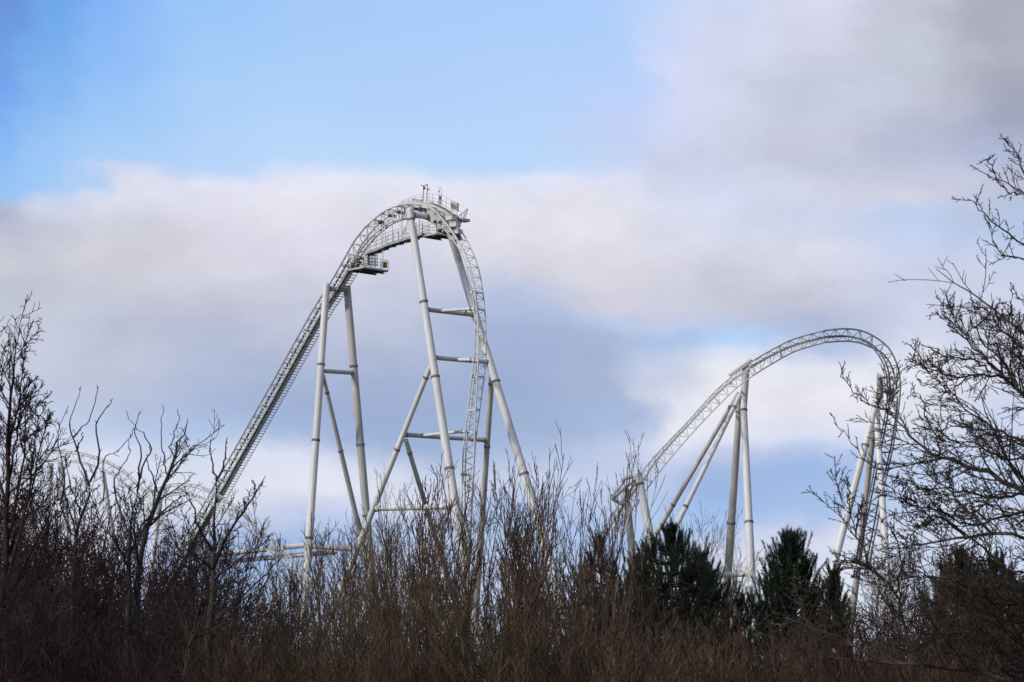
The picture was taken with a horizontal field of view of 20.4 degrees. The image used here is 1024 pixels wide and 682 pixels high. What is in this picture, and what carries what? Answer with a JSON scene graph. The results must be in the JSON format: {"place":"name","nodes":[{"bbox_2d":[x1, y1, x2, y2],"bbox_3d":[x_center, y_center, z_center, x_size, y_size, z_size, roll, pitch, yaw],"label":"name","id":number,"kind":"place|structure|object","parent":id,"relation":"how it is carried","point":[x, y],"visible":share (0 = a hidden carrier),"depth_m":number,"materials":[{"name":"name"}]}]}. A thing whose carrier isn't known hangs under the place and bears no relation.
{"place":"outdoors","nodes":[
{"label":"outdoors","id":0,"kind":"place"},
{"bbox_2d":[0,0,1023,667],"label":"sky","id":1,"kind":"structure","parent":0,"point":[661,197],"materials":[{"name":"blue"}]},
{"label":"ground","id":2,"kind":"structure","parent":0,"visible":0},
{"bbox_2d":[0,530,75,681],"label":"bare shrub","id":3,"kind":"object","parent":2,"relation":"on","point":[32,583],"visible":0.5,"depth_m":49.81,"materials":[{"name":"brown plant"}]},
{"bbox_2d":[0,292,77,659],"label":"bare tree","id":4,"kind":"object","parent":2,"relation":"on","point":[8,432],"visible":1,"depth_m":50.14,"materials":[{"name":"brown plant"}]},
{"bbox_2d":[0,567,114,681],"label":"bare shrub","id":5,"kind":"object","parent":2,"relation":"on","point":[41,653],"visible":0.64,"depth_m":47.07,"materials":[{"name":"brown plant"}]},
{"bbox_2d":[0,503,117,657],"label":"bare shrub","id":6,"kind":"object","parent":2,"relation":"on","point":[36,535],"visible":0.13,"depth_m":59.24,"materials":[{"name":"brown plant"}]},
{"bbox_2d":[0,476,120,640],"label":"bare shrub","id":7,"kind":"object","parent":2,"relation":"on","point":[58,533],"visible":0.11,"depth_m":70.93,"materials":[{"name":"brown plant"}]},
{"bbox_2d":[0,548,121,661],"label":"bare shrub","id":8,"kind":"object","parent":2,"relation":"on","point":[69,593],"visible":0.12,"depth_m":58.14,"materials":[{"name":"brown plant"}]},
{"bbox_2d":[0,479,144,647],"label":"bare shrub","id":9,"kind":"object","parent":2,"relation":"on","point":[103,547],"visible":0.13,"depth_m":70.85,"materials":[{"name":"brown plant"}]},
{"bbox_2d":[3,541,144,681],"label":"bare shrub","id":10,"kind":"object","parent":2,"relation":"on","point":[84,594],"visible":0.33,"depth_m":50.37,"materials":[{"name":"brown plant"}]},
{"bbox_2d":[5,554,142,668],"bbox_3d":[-9.383,6.852,57.972,3.819,4.963,4.394,5,-9,-34],"label":"bare shrub","id":11,"kind":"object","parent":2,"relation":"on","point":[124,601],"visible":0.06,"depth_m":57.89,"materials":[{"name":"brown plant"}]},
{"bbox_2d":[0,459,148,654],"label":"bare shrub","id":12,"kind":"object","parent":2,"relation":"on","point":[84,556],"visible":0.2,"depth_m":69.84,"materials":[{"name":"brown plant"}]},
{"bbox_2d":[0,465,149,616],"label":"bare shrub","id":13,"kind":"object","parent":2,"relation":"on","point":[86,517],"visible":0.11,"depth_m":84.64,"materials":[{"name":"brown plant"}]},
{"bbox_2d":[45,385,116,667],"bbox_3d":[-7.860,4.584,51.745,1.368,7.830,2.253,0,-8,0],"label":"bare tree","id":14,"kind":"object","parent":2,"relation":"on","point":[76,538],"visible":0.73,"depth_m":51.91,"materials":[{"name":"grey plant"}]},
{"bbox_2d":[0,546,175,681],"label":"bare shrub","id":15,"kind":"object","parent":2,"relation":"on","point":[98,594],"visible":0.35,"depth_m":50.41,"materials":[{"name":"brown plant"}]},
{"bbox_2d":[13,502,199,641],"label":"bare shrub","id":16,"kind":"object","parent":2,"relation":"on","point":[93,560],"visible":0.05,"depth_m":71.05,"materials":[{"name":"brown plant"}]},
{"bbox_2d":[0,450,216,596],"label":"roller coaster","id":17,"kind":"object","parent":2,"relation":"on","point":[107,499],"visible":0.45,"depth_m":386.45,"materials":[{"name":"paint"}]},
{"bbox_2d":[22,484,197,634],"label":"bare shrub","id":18,"kind":"object","parent":2,"relation":"on","point":[161,520],"visible":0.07,"depth_m":80.41,"materials":[{"name":"brown plant"}]},
{"bbox_2d":[31,489,197,618],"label":"bare shrub","id":19,"kind":"object","parent":2,"relation":"on","point":[115,542],"visible":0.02,"depth_m":86.51,"materials":[{"name":"brown plant"}]},
{"bbox_2d":[48,579,203,680],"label":"bare shrub","id":20,"kind":"object","parent":2,"relation":"on","point":[145,612],"visible":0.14,"depth_m":54.23,"materials":[{"name":"brown plant"}]},
{"bbox_2d":[61,577,194,679],"bbox_3d":[-7.529,6.781,55.571,2.478,4.476,3.815,-3,-8,19],"label":"bare shrub","id":21,"kind":"object","parent":2,"relation":"on","point":[155,634],"visible":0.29,"depth_m":56.34,"materials":[{"name":"brown plant"}]},
{"bbox_2d":[38,556,225,658],"bbox_3d":[-7.878,7.235,61.814,4.082,5.202,3.620,-3,-8,22],"label":"bare shrub","id":22,"kind":"object","parent":2,"relation":"on","point":[160,598],"visible":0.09,"depth_m":61.84,"materials":[{"name":"brown plant"}]},
{"bbox_2d":[99,411,167,677],"bbox_3d":[-7.021,4.935,52.712,1.323,7.400,2.190,0,-8,0],"label":"bare tree","id":23,"kind":"object","parent":2,"relation":"on","point":[132,549],"visible":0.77,"depth_m":52.86,"materials":[{"name":"brown plant"}]},
{"bbox_2d":[53,526,229,651],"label":"bare shrub","id":24,"kind":"object","parent":2,"relation":"on","point":[183,569],"visible":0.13,"depth_m":70.64,"materials":[{"name":"brown plant"}]},
{"bbox_2d":[78,588,208,664],"bbox_3d":[-7.735,7.404,60.002,3.610,4.396,4.154,-5,-9,32],"label":"bare shrub","id":25,"kind":"object","parent":2,"relation":"on","point":[192,598],"visible":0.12,"depth_m":59.67,"materials":[{"name":"brown plant"}]},
{"bbox_2d":[107,405,222,681],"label":"bare tree","id":26,"kind":"object","parent":2,"relation":"on","point":[142,545],"visible":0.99,"depth_m":51.00,"materials":[{"name":"brown plant"}]},
{"bbox_2d":[93,586,243,681],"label":"bare shrub","id":27,"kind":"object","parent":2,"relation":"on","point":[164,652],"visible":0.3,"depth_m":50.63,"materials":[{"name":"brown plant"}]},
{"bbox_2d":[76,486,290,647],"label":"bare shrub","id":28,"kind":"object","parent":2,"relation":"on","point":[254,539],"visible":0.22,"depth_m":84.07,"materials":[{"name":"brown plant"}]},
{"bbox_2d":[104,599,274,681],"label":"bare shrub","id":29,"kind":"object","parent":2,"relation":"on","point":[223,638],"visible":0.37,"depth_m":49.48,"materials":[{"name":"brown plant"}]},
{"bbox_2d":[102,553,276,681],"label":"bare shrub","id":30,"kind":"object","parent":2,"relation":"on","point":[252,621],"visible":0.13,"depth_m":60.17,"materials":[{"name":"brown plant"}]},
{"bbox_2d":[127,575,273,681],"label":"bare tree","id":31,"kind":"object","parent":2,"relation":"on","point":[194,636],"visible":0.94,"depth_m":46.84,"materials":[{"name":"brown plant"}]},
{"bbox_2d":[144,620,256,681],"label":"bare shrub","id":32,"kind":"object","parent":2,"relation":"on","point":[210,676],"visible":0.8,"depth_m":46.16,"materials":[{"name":"brown plant"}]},
{"bbox_2d":[104,534,297,664],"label":"bare shrub","id":33,"kind":"object","parent":2,"relation":"on","point":[160,553],"visible":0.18,"depth_m":70.84,"materials":[{"name":"brown plant"}]},
{"bbox_2d":[131,492,272,669],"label":"bare shrub","id":34,"kind":"object","parent":2,"relation":"on","point":[198,568],"visible":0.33,"depth_m":68.89,"materials":[{"name":"brown plant"}]},
{"bbox_2d":[115,597,307,681],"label":"bare shrub","id":35,"kind":"object","parent":2,"relation":"on","point":[278,642],"visible":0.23,"depth_m":55.84,"materials":[{"name":"brown plant"}]},
{"bbox_2d":[140,494,308,661],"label":"bare shrub","id":36,"kind":"object","parent":2,"relation":"on","point":[204,525],"visible":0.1,"depth_m":80.10,"materials":[{"name":"brown plant"}]},
{"bbox_2d":[170,437,279,681],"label":"bare tree","id":37,"kind":"object","parent":2,"relation":"on","point":[214,559],"visible":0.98,"depth_m":48.77,"materials":[{"name":"brown plant"}]},
{"bbox_2d":[179,576,286,679],"bbox_3d":[-5.443,7.051,57.806,2.457,4.518,2.888,3,-8,-23],"label":"bare shrub","id":38,"kind":"object","parent":2,"relation":"on","point":[260,629],"visible":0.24,"depth_m":57.81,"materials":[{"name":"brown plant"}]},
{"bbox_2d":[134,482,336,599],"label":"roller coaster","id":39,"kind":"object","parent":2,"relation":"on","point":[270,548],"visible":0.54,"depth_m":345.92,"materials":[{"name":"paint"}]},
{"bbox_2d":[192,612,280,681],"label":"bare shrub","id":40,"kind":"object","parent":2,"relation":"on","point":[237,655],"visible":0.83,"depth_m":46.49,"materials":[{"name":"brown plant"}]},
{"bbox_2d":[206,557,343,675],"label":"bare shrub","id":41,"kind":"object","parent":2,"relation":"on","point":[289,590],"visible":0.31,"depth_m":69.80,"materials":[{"name":"brown plant"}]},
{"bbox_2d":[241,556,348,676],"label":"bare shrub","id":42,"kind":"object","parent":2,"relation":"on","point":[299,597],"visible":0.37,"depth_m":70.01,"materials":[{"name":"brown plant"}]},
{"bbox_2d":[262,505,404,665],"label":"bare shrub","id":43,"kind":"object","parent":2,"relation":"on","point":[322,561],"visible":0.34,"depth_m":81.93,"materials":[{"name":"brown plant"}]},
{"bbox_2d":[269,523,399,653],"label":"bare tree","id":44,"kind":"object","parent":2,"relation":"on","point":[320,581],"visible":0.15,"depth_m":89.30,"materials":[{"name":"plant"}]},
{"bbox_2d":[290,613,391,681],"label":"bare shrub","id":45,"kind":"object","parent":2,"relation":"on","point":[318,635],"visible":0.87,"depth_m":46.82,"materials":[{"name":"brown plant"}]},
{"bbox_2d":[269,592,418,681],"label":"bare shrub","id":46,"kind":"object","parent":2,"relation":"on","point":[344,660],"visible":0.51,"depth_m":50.25,"materials":[{"name":"brown plant"}]},
{"bbox_2d":[290,520,400,668],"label":"bare shrub","id":47,"kind":"object","parent":2,"relation":"on","point":[323,573],"visible":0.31,"depth_m":79.26,"materials":[{"name":"brown plant"}]},
{"bbox_2d":[280,557,413,681],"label":"bare shrub","id":48,"kind":"object","parent":2,"relation":"on","point":[347,617],"visible":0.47,"depth_m":57.34,"materials":[{"name":"brown plant"}]},
{"bbox_2d":[288,505,432,671],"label":"bare shrub","id":49,"kind":"object","parent":2,"relation":"on","point":[353,548],"visible":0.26,"depth_m":82.85,"materials":[{"name":"brown plant"}]},
{"bbox_2d":[293,518,429,678],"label":"bare shrub","id":50,"kind":"object","parent":2,"relation":"on","point":[341,617],"visible":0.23,"depth_m":67.51,"materials":[{"name":"brown plant"}]},
{"bbox_2d":[158,184,572,656],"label":"roller coaster","id":51,"kind":"object","parent":2,"relation":"on","point":[439,218],"visible":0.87,"depth_m":344.44,"materials":[{"name":"metal"}]},
{"bbox_2d":[332,587,428,681],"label":"bare shrub","id":52,"kind":"object","parent":2,"relation":"on","point":[399,642],"visible":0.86,"depth_m":49.01,"materials":[{"name":"brown plant"}]},
{"bbox_2d":[350,499,445,677],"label":"bare shrub","id":53,"kind":"object","parent":2,"relation":"on","point":[381,596],"visible":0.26,"depth_m":73.73,"materials":[{"name":"brown plant"}]},
{"bbox_2d":[326,587,475,681],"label":"bare shrub","id":54,"kind":"object","parent":2,"relation":"on","point":[353,653],"visible":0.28,"depth_m":52.40,"materials":[{"name":"brown plant"}]},
{"bbox_2d":[368,482,451,681],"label":"bare tree","id":55,"kind":"object","parent":2,"relation":"on","point":[412,575],"visible":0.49,"depth_m":65.02,"materials":[{"name":"brown plant"}]},
{"bbox_2d":[352,495,476,679],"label":"bare shrub","id":56,"kind":"object","parent":2,"relation":"on","point":[376,586],"visible":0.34,"depth_m":69.03,"materials":[{"name":"brown plant"}]},
{"bbox_2d":[343,534,503,681],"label":"bare shrub","id":57,"kind":"object","parent":2,"relation":"on","point":[418,630],"visible":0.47,"depth_m":57.07,"materials":[{"name":"brown plant"}]},
{"bbox_2d":[351,467,502,660],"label":"bare tree","id":58,"kind":"object","parent":2,"relation":"on","point":[384,499],"visible":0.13,"depth_m":91.97,"materials":[{"name":"plant"}]},
{"bbox_2d":[392,477,494,657],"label":"bare shrub","id":59,"kind":"object","parent":2,"relation":"on","point":[444,536],"visible":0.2,"depth_m":83.97,"materials":[{"name":"brown plant"}]},
{"bbox_2d":[402,599,524,681],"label":"bare shrub","id":60,"kind":"object","parent":2,"relation":"on","point":[432,665],"visible":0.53,"depth_m":49.70,"materials":[{"name":"brown plant"}]},
{"bbox_2d":[416,570,540,681],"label":"bare shrub","id":61,"kind":"object","parent":2,"relation":"on","point":[466,622],"visible":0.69,"depth_m":49.65,"materials":[{"name":"brown plant"}]},
{"bbox_2d":[404,451,558,666],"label":"bare shrub","id":62,"kind":"object","parent":2,"relation":"on","point":[466,550],"visible":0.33,"depth_m":69.32,"materials":[{"name":"brown plant"}]},
{"bbox_2d":[394,422,572,681],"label":"bare tree","id":63,"kind":"object","parent":2,"relation":"on","point":[528,547],"visible":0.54,"depth_m":63.50,"materials":[{"name":"brown plant"}]},
{"bbox_2d":[429,613,544,681],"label":"bare shrub","id":64,"kind":"object","parent":2,"relation":"on","point":[497,679],"visible":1,"depth_m":44.68,"materials":[{"name":"brown plant"}]},
{"bbox_2d":[404,505,579,681],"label":"bare shrub","id":65,"kind":"object","parent":2,"relation":"on","point":[531,588],"visible":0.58,"depth_m":60.57,"materials":[{"name":"brown plant"}]},
{"bbox_2d":[0,597,1023,681],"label":"undergrowth","id":66,"kind":"object","parent":2,"relation":"on","point":[737,677],"visible":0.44,"depth_m":47.68,"materials":[{"name":"brown plant"}]},
{"bbox_2d":[478,453,567,662],"bbox_3d":[0.407,6.203,62.630,2.290,7.460,1.965,-5,-9,34],"label":"bare tree","id":67,"kind":"object","parent":2,"relation":"on","point":[536,527],"visible":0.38,"depth_m":62.87,"materials":[{"name":"brown plant"}]},
{"bbox_2d":[451,581,596,681],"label":"bare shrub","id":68,"kind":"object","parent":2,"relation":"on","point":[534,613],"visible":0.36,"depth_m":50.66,"materials":[{"name":"brown plant"}]},
{"bbox_2d":[483,448,586,654],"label":"bare tree","id":69,"kind":"object","parent":2,"relation":"on","point":[568,553],"visible":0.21,"depth_m":69.26,"materials":[{"name":"brown plant"}]},
{"bbox_2d":[453,524,626,675],"bbox_3d":[0.618,6.909,62.071,2.868,5.917,3.080,4,-9,-31],"label":"bare shrub","id":70,"kind":"object","parent":2,"relation":"on","point":[559,617],"visible":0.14,"depth_m":62.33,"materials":[{"name":"brown plant"}]},
{"bbox_2d":[482,474,621,647],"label":"bare shrub","id":71,"kind":"object","parent":2,"relation":"on","point":[547,542],"visible":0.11,"depth_m":84.65,"materials":[{"name":"brown plant"}]},
{"bbox_2d":[496,509,620,668],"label":"bare shrub","id":72,"kind":"object","parent":2,"relation":"on","point":[586,569],"visible":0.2,"depth_m":69.62,"materials":[{"name":"brown plant"}]},
{"bbox_2d":[486,430,642,669],"bbox_3d":[1.131,5.869,61.380,3.361,7.799,2.059,0,-8,-3],"label":"bare tree","id":73,"kind":"object","parent":2,"relation":"on","point":[612,558],"visible":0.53,"depth_m":61.45,"materials":[{"name":"brown plant"}]},
{"bbox_2d":[503,563,643,681],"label":"bare shrub","id":74,"kind":"object","parent":2,"relation":"on","point":[540,651],"visible":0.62,"depth_m":49.39,"materials":[{"name":"brown plant"}]},
{"bbox_2d":[491,556,685,681],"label":"bare shrub","id":75,"kind":"object","parent":2,"relation":"on","point":[586,611],"visible":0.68,"depth_m":49.75,"materials":[{"name":"brown plant"}]},
{"bbox_2d":[545,563,656,681],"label":"bare shrub","id":76,"kind":"object","parent":2,"relation":"on","point":[569,612],"visible":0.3,"depth_m":60.23,"materials":[{"name":"brown plant"}]},
{"bbox_2d":[542,527,660,669],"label":"pine tree","id":77,"kind":"object","parent":2,"relation":"on","point":[601,560],"visible":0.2,"depth_m":73.74,"materials":[{"name":"plant"}]},
{"bbox_2d":[551,534,655,680],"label":"bare shrub","id":78,"kind":"object","parent":2,"relation":"on","point":[638,609],"visible":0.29,"depth_m":71.21,"materials":[{"name":"brown plant"}]},
{"bbox_2d":[554,431,667,669],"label":"bare tree","id":79,"kind":"object","parent":2,"relation":"on","point":[581,543],"visible":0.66,"depth_m":65.25,"materials":[{"name":"brown plant"}]},
{"bbox_2d":[584,612,682,681],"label":"bare shrub","id":80,"kind":"object","parent":2,"relation":"on","point":[613,660],"visible":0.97,"depth_m":45.06,"materials":[{"name":"brown plant"}]},
{"bbox_2d":[592,613,721,681],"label":"bare shrub","id":81,"kind":"object","parent":2,"relation":"on","point":[688,625],"visible":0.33,"depth_m":52.30,"materials":[{"name":"brown plant"}]},
{"bbox_2d":[604,519,748,680],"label":"pine tree","id":82,"kind":"object","parent":2,"relation":"on","point":[689,573],"visible":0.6,"depth_m":77.33,"materials":[{"name":"green plant"}]},
{"bbox_2d":[617,608,742,681],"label":"bare shrub","id":83,"kind":"object","parent":2,"relation":"on","point":[688,664],"visible":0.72,"depth_m":48.03,"materials":[{"name":"brown plant"}]},
{"bbox_2d":[648,613,747,681],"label":"bare shrub","id":84,"kind":"object","parent":2,"relation":"on","point":[685,644],"visible":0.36,"depth_m":55.19,"materials":[{"name":"brown plant"}]},
{"bbox_2d":[667,546,745,668],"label":"pine tree","id":85,"kind":"object","parent":2,"relation":"on","point":[729,584],"visible":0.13,"depth_m":81.60,"materials":[{"name":"green plant"}]},
{"bbox_2d":[654,502,762,666],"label":"bare tree","id":86,"kind":"object","parent":2,"relation":"on","point":[717,549],"visible":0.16,"depth_m":98.38,"materials":[{"name":"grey plant"}]},
{"bbox_2d":[657,512,759,639],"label":"bare tree","id":87,"kind":"object","parent":2,"relation":"on","point":[734,566],"visible":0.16,"depth_m":99.97,"materials":[{"name":"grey plant"}]},
{"bbox_2d":[702,595,767,681],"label":"bare shrub","id":88,"kind":"object","parent":2,"relation":"on","point":[728,628],"visible":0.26,"depth_m":68.70,"materials":[{"name":"brown plant"}]},
{"bbox_2d":[725,589,762,672],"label":"pine tree","id":89,"kind":"object","parent":2,"relation":"on","point":[739,601],"visible":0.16,"depth_m":79.59,"materials":[{"name":"green plant"}]},
{"bbox_2d":[587,328,900,654],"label":"roller coaster","id":90,"kind":"object","parent":2,"relation":"on","point":[737,405],"visible":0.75,"depth_m":348.10,"materials":[{"name":"paint"}]},
{"bbox_2d":[714,622,810,681],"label":"bare shrub","id":91,"kind":"object","parent":2,"relation":"on","point":[791,669],"visible":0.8,"depth_m":45.92,"materials":[{"name":"brown plant"}]},
{"bbox_2d":[737,524,845,675],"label":"pine tree","id":92,"kind":"object","parent":2,"relation":"on","point":[792,555],"visible":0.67,"depth_m":67.48,"materials":[{"name":"green plant"}]},
{"bbox_2d":[760,612,877,681],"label":"bare shrub","id":93,"kind":"object","parent":2,"relation":"on","point":[805,650],"visible":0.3,"depth_m":52.35,"materials":[{"name":"brown plant"}]},
{"bbox_2d":[813,559,860,678],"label":"pine tree","id":94,"kind":"object","parent":2,"relation":"on","point":[835,589],"visible":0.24,"depth_m":71.63,"materials":[{"name":"green plant"}]},
{"bbox_2d":[786,612,901,681],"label":"bare shrub","id":95,"kind":"object","parent":2,"relation":"on","point":[811,670],"visible":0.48,"depth_m":49.37,"materials":[{"name":"brown plant"}]},
{"bbox_2d":[795,620,951,681],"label":"bare shrub","id":96,"kind":"object","parent":2,"relation":"on","point":[843,674],"visible":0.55,"depth_m":47.79,"materials":[{"name":"brown plant"}]},
{"bbox_2d":[751,133,1023,681],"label":"oak tree","id":97,"kind":"object","parent":2,"relation":"on","point":[993,598],"visible":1,"depth_m":37.88,"materials":[{"name":"plant"}]},
{"bbox_2d":[850,542,932,660],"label":"bare tree","id":98,"kind":"object","parent":2,"relation":"on","point":[867,589],"visible":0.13,"depth_m":96.00,"materials":[{"name":"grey plant"}]},
{"bbox_2d":[844,620,942,681],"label":"bare shrub","id":99,"kind":"object","parent":2,"relation":"on","point":[904,658],"visible":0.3,"depth_m":49.01,"materials":[{"name":"brown plant"}]},
{"bbox_2d":[859,532,938,639],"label":"bare tree","id":100,"kind":"object","parent":2,"relation":"on","point":[903,581],"visible":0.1,"depth_m":98.75,"materials":[{"name":"brown plant"}]},
{"bbox_2d":[889,624,974,681],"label":"bare shrub","id":101,"kind":"object","parent":2,"relation":"on","point":[912,660],"visible":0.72,"depth_m":46.72,"materials":[{"name":"brown plant"}]},
{"bbox_2d":[880,583,1005,678],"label":"bare shrub","id":102,"kind":"object","parent":2,"relation":"on","point":[920,621],"visible":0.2,"depth_m":68.77,"materials":[{"name":"brown plant"}]},
{"bbox_2d":[912,541,1011,669],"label":"pine tree","id":103,"kind":"object","parent":2,"relation":"on","point":[960,566],"visible":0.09,"depth_m":75.54,"materials":[{"name":"green plant"}]},
{"bbox_2d":[910,529,1019,678],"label":"bare shrub","id":104,"kind":"object","parent":2,"relation":"on","point":[940,575],"visible":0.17,"depth_m":69.73,"materials":[{"name":"brown plant"}]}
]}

